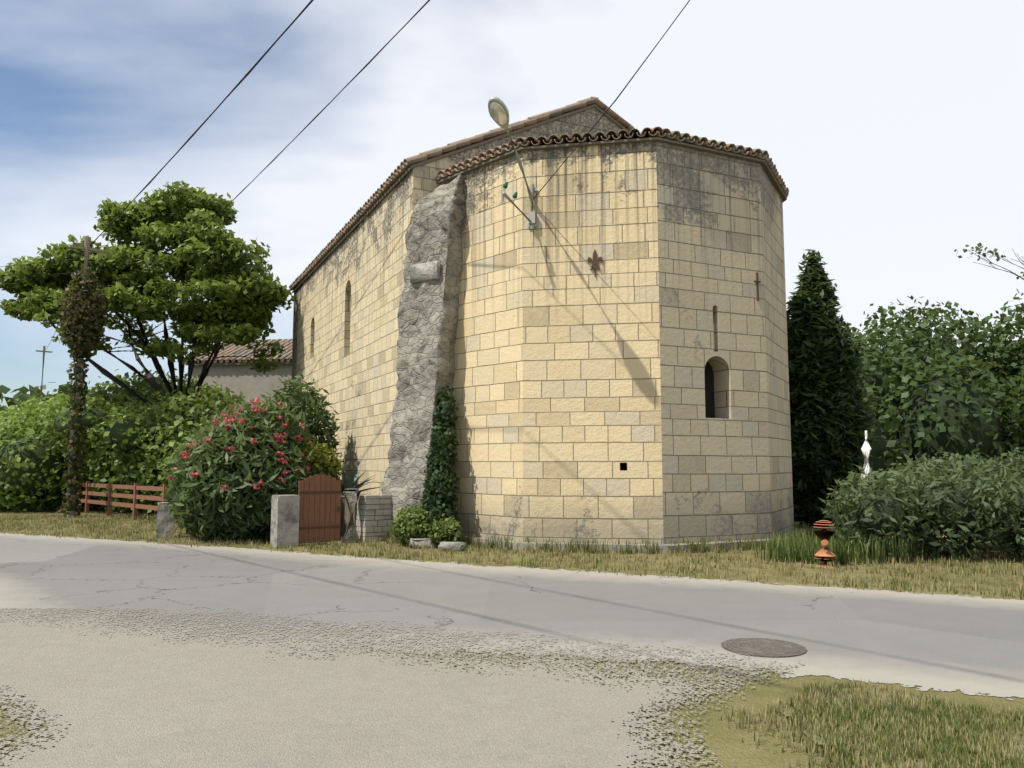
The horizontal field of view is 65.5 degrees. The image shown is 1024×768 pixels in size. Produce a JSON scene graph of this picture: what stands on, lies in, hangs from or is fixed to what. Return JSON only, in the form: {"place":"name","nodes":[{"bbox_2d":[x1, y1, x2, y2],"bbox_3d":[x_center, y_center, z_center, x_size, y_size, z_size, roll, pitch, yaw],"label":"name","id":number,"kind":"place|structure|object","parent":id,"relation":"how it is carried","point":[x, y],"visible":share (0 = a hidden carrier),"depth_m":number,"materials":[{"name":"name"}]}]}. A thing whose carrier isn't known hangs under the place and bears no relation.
{"place":"outdoors","nodes":[
{"label":"outdoors","id":0,"kind":"place"},
{"bbox_2d":[0,608,803,767],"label":"gravel area","id":1,"kind":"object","parent":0,"point":[134,700],"depth_m":5.03,"materials":[{"name":"grey gravel"}]},
{"bbox_2d":[0,533,1023,699],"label":"road","id":2,"kind":"structure","parent":0,"point":[973,645],"depth_m":8.36,"materials":[{"name":"grey asphalt"}]},
{"bbox_2d":[721,638,806,656],"bbox_3d":[2.060,2.155,6.526,0.670,0.012,0.670,0,-6,0],"label":"manhole cover","id":3,"kind":"object","parent":2,"relation":"on","point":[764,647],"visible":1,"depth_m":6.48,"materials":[{"name":"metal"}]},
{"bbox_2d":[0,502,1023,767],"bbox_3d":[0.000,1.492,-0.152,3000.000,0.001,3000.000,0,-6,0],"label":"ground","id":4,"kind":"structure","parent":0,"point":[722,736],"depth_m":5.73,"materials":[{"name":"green plant"}]},
{"bbox_2d":[36,346,51,404],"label":"utility pole","id":5,"kind":"object","parent":4,"relation":"on","point":[44,348],"visible":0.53,"depth_m":50.36,"materials":[{"name":"grey concrete"}]},
{"bbox_2d":[57,236,107,517],"bbox_3d":[-12.546,-0.262,23.151,1.348,8.201,1.379,0,-6,0],"label":"ivy-covered pole","id":6,"kind":"object","parent":4,"relation":"on","point":[83,313],"visible":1,"depth_m":22.99,"materials":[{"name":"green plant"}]},
{"bbox_2d":[2,0,429,348],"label":"overhead power lines","id":7,"kind":"object","parent":6,"relation":"attached to","point":[259,60],"visible":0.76,"depth_m":16.03,"materials":[{"name":"black metal"}]},
{"bbox_2d":[0,386,210,515],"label":"hedge","id":8,"kind":"object","parent":4,"relation":"on","point":[33,443],"visible":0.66,"depth_m":24.91,"materials":[{"name":"green plant"}]},
{"bbox_2d":[65,481,167,519],"bbox_3d":[-11.750,3.370,23.279,0.090,1.000,8.332,6,-8,-44],"label":"wooden rail fence","id":9,"kind":"object","parent":4,"relation":"on","point":[134,496],"visible":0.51,"depth_m":22.55,"materials":[{"name":"brown wood"}]},
{"bbox_2d":[0,180,296,406],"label":"robinia tree","id":10,"kind":"object","parent":4,"relation":"on","point":[209,262],"visible":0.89,"depth_m":26.02,"materials":[{"name":"green plant"}]},
{"bbox_2d":[57,368,259,501],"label":"garden shrubs","id":11,"kind":"object","parent":4,"relation":"on","point":[208,402],"visible":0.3,"depth_m":24.19,"materials":[{"name":"green plant"}]},
{"bbox_2d":[156,502,173,537],"bbox_3d":[-7.200,2.827,16.549,0.320,0.720,0.300,2,-6,-23],"label":"stone post","id":12,"kind":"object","parent":4,"relation":"on","point":[165,523],"visible":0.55,"depth_m":16.41,"materials":[{"name":"grey stone"}]},
{"bbox_2d":[159,397,316,542],"bbox_3d":[-5.546,1.727,16.053,3.286,3.008,2.587,0,-6,0],"label":"oleander bush","id":13,"kind":"object","parent":4,"relation":"on","point":[233,471],"visible":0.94,"depth_m":15.38,"materials":[{"name":"green plant"}]},
{"bbox_2d":[185,339,292,406],"bbox_3d":[-10.201,1.407,40.566,9.509,8.400,8.165,-1,-6,8],"label":"farmhouse","id":14,"kind":"object","parent":4,"relation":"on","point":[235,375],"visible":0.16,"depth_m":37.30,"materials":[{"name":"paint"}]},
{"bbox_2d":[270,495,299,547],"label":"gate pillar","id":15,"kind":"structure","parent":4,"relation":"on","point":[284,519],"depth_m":14.64,"materials":[{"name":"stone"}]},
{"bbox_2d":[261,372,344,462],"bbox_3d":[-5.594,1.563,19.123,2.321,3.797,3.316,-4,-7,33],"label":"tall shrub by wall","id":16,"kind":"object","parent":4,"relation":"on","point":[316,415],"visible":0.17,"depth_m":19.37,"materials":[{"name":"green plant"}]},
{"bbox_2d":[298,474,340,541],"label":"wooden gate","id":17,"kind":"structure","parent":4,"relation":"on","point":[319,505],"depth_m":15.18,"materials":[{"name":"brown wood"}]},
{"bbox_2d":[300,441,344,482],"bbox_3d":[-4.420,1.944,16.944,1.789,1.479,1.333,-3,-6,24],"label":"yellow shrub","id":18,"kind":"object","parent":4,"relation":"on","point":[320,458],"visible":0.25,"depth_m":16.68,"materials":[{"name":"green plant"}]},
{"bbox_2d":[340,496,359,538],"bbox_3d":[-3.334,2.842,17.096,1.100,0.800,2.350,3,-6,-25],"label":"gate post","id":19,"kind":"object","parent":4,"relation":"on","point":[344,517],"visible":0.12,"depth_m":16.27,"materials":[{"name":"beige stone"}]},
{"bbox_2d":[327,470,379,493],"bbox_3d":[-3.443,2.096,16.897,1.695,0.590,1.524,-6,-8,45],"label":"agave plant","id":20,"kind":"object","parent":19,"relation":"on","point":[350,483],"visible":0.55,"depth_m":16.61,"materials":[{"name":"green plant"}]},
{"bbox_2d":[341,488,360,542],"bbox_3d":[-3.130,2.561,15.541,0.370,1.045,0.370,0,-6,0],"label":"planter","id":21,"kind":"object","parent":4,"relation":"on","point":[351,498],"visible":0.95,"depth_m":15.46,"materials":[{"name":"stone"}]},
{"bbox_2d":[356,495,392,541],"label":"dry stone wall","id":22,"kind":"structure","parent":4,"relation":"on","point":[374,520],"depth_m":15.70,"materials":[{"name":"grey stone"}]},
{"bbox_2d":[389,503,464,546],"bbox_3d":[-1.590,2.613,14.673,1.483,0.807,0.918,-4,-7,33],"label":"shrub","id":23,"kind":"object","parent":4,"relation":"on","point":[408,525],"visible":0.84,"depth_m":14.53,"materials":[{"name":"green plant"}]},
{"bbox_2d":[408,537,466,550],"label":"loose stone blocks","id":24,"kind":"object","parent":4,"relation":"on","point":[459,546],"depth_m":14.26,"materials":[{"name":"grey stone"}]},
{"bbox_2d":[420,383,460,541],"bbox_3d":[-1.388,1.496,15.152,0.848,3.118,1.082,0,-6,0],"label":"climbing ivy","id":25,"kind":"object","parent":4,"relation":"on","point":[440,499],"visible":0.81,"depth_m":15.09,"materials":[{"name":"green plant"}]},
{"bbox_2d":[0,378,1022,465],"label":"distant tree line","id":26,"kind":"object","parent":4,"relation":"on","point":[22,395],"depth_m":62.85,"materials":[{"name":"green plant"}]},
{"bbox_2d":[288,96,805,552],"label":"stone church","id":27,"kind":"structure","parent":4,"relation":"on","point":[636,388],"depth_m":14.89,"materials":[{"name":"beige stone"}]},
{"bbox_2d":[488,97,536,228],"bbox_3d":[0.014,-3.760,13.823,0.320,1.576,2.306,-2,-6,16],"label":"street lamp","id":28,"kind":"object","parent":27,"relation":"attached to","point":[498,111],"visible":1,"depth_m":13.22,"materials":[{"name":"metal"}]},
{"bbox_2d":[502,188,536,227],"bbox_3d":[0.156,-3.213,14.533,0.068,0.632,0.951,-5,-8,43],"label":"insulator bracket","id":29,"kind":"object","parent":28,"relation":"attached to","point":[505,195],"visible":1,"depth_m":14.36,"materials":[{"name":"metal"}]},
{"bbox_2d":[503,182,517,198],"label":"insulators","id":30,"kind":"object","parent":29,"relation":"attached to","point":[505,186],"visible":1,"depth_m":14.31,"materials":[{"name":"teal glass"}]},
{"bbox_2d":[533,0,689,198],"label":"service cable","id":31,"kind":"object","parent":28,"relation":"attached to","point":[616,98],"visible":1,"depth_m":11.58,"materials":[{"name":"black plastic"}]},
{"bbox_2d":[587,250,602,276],"bbox_3d":[1.512,-2.196,14.502,0.280,0.540,0.016,-1,-6,10],"label":"wall anchor","id":32,"kind":"object","parent":27,"relation":"attached to","point":[595,265],"visible":1,"depth_m":14.50,"materials":[{"name":"metal"}]},
{"bbox_2d":[754,272,760,300],"bbox_3d":[4.708,-1.866,15.272,0.140,0.550,0.022,3,-6,-25],"label":"wall anchor","id":33,"kind":"object","parent":27,"relation":"attached to","point":[757,284],"visible":1,"depth_m":15.27,"materials":[{"name":"brown metal"}]},
{"bbox_2d":[813,520,835,567],"bbox_3d":[4.641,2.366,11.818,0.310,0.680,0.317,2,-6,-22],"label":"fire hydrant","id":34,"kind":"object","parent":4,"relation":"on","point":[825,553],"visible":0.99,"depth_m":11.75,"materials":[{"name":"paint"}]},
{"bbox_2d":[786,249,881,526],"bbox_3d":[7.623,0.081,19.693,2.751,7.050,2.655,0,-6,0],"label":"cypress tree","id":35,"kind":"object","parent":4,"relation":"on","point":[831,419],"visible":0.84,"depth_m":18.95,"materials":[{"name":"green plant"}]},
{"bbox_2d":[861,431,873,481],"bbox_3d":[6.726,1.959,15.079,0.285,2.151,0.300,0,-6,0],"label":"closed parasol","id":36,"kind":"object","parent":4,"relation":"on","point":[866,449],"visible":0.52,"depth_m":15.10,"materials":[{"name":"white fabric"}]},
{"bbox_2d":[780,688,1023,767],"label":"grass patch","id":37,"kind":"object","parent":4,"relation":"on","point":[1016,747],"depth_m":4.41,"materials":[{"name":"green plant"}]},
{"bbox_2d":[819,445,1023,560],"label":"roadside bushes","id":38,"kind":"object","parent":4,"relation":"on","point":[969,506],"visible":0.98,"depth_m":12.57,"materials":[{"name":"green plant"}]},
{"bbox_2d":[846,289,1023,489],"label":"trees","id":39,"kind":"object","parent":4,"relation":"on","point":[930,395],"visible":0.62,"depth_m":24.58,"materials":[{"name":"green plant"}]},
{"bbox_2d":[954,242,1023,279],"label":"branch","id":40,"kind":"object","parent":4,"relation":"on","point":[984,254],"visible":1,"depth_m":33.62,"materials":[{"name":"green plant"}]},
{"bbox_2d":[0,0,1023,406],"label":"sky","id":41,"kind":"structure","parent":0,"point":[893,130],"materials":[{"name":"blue"}]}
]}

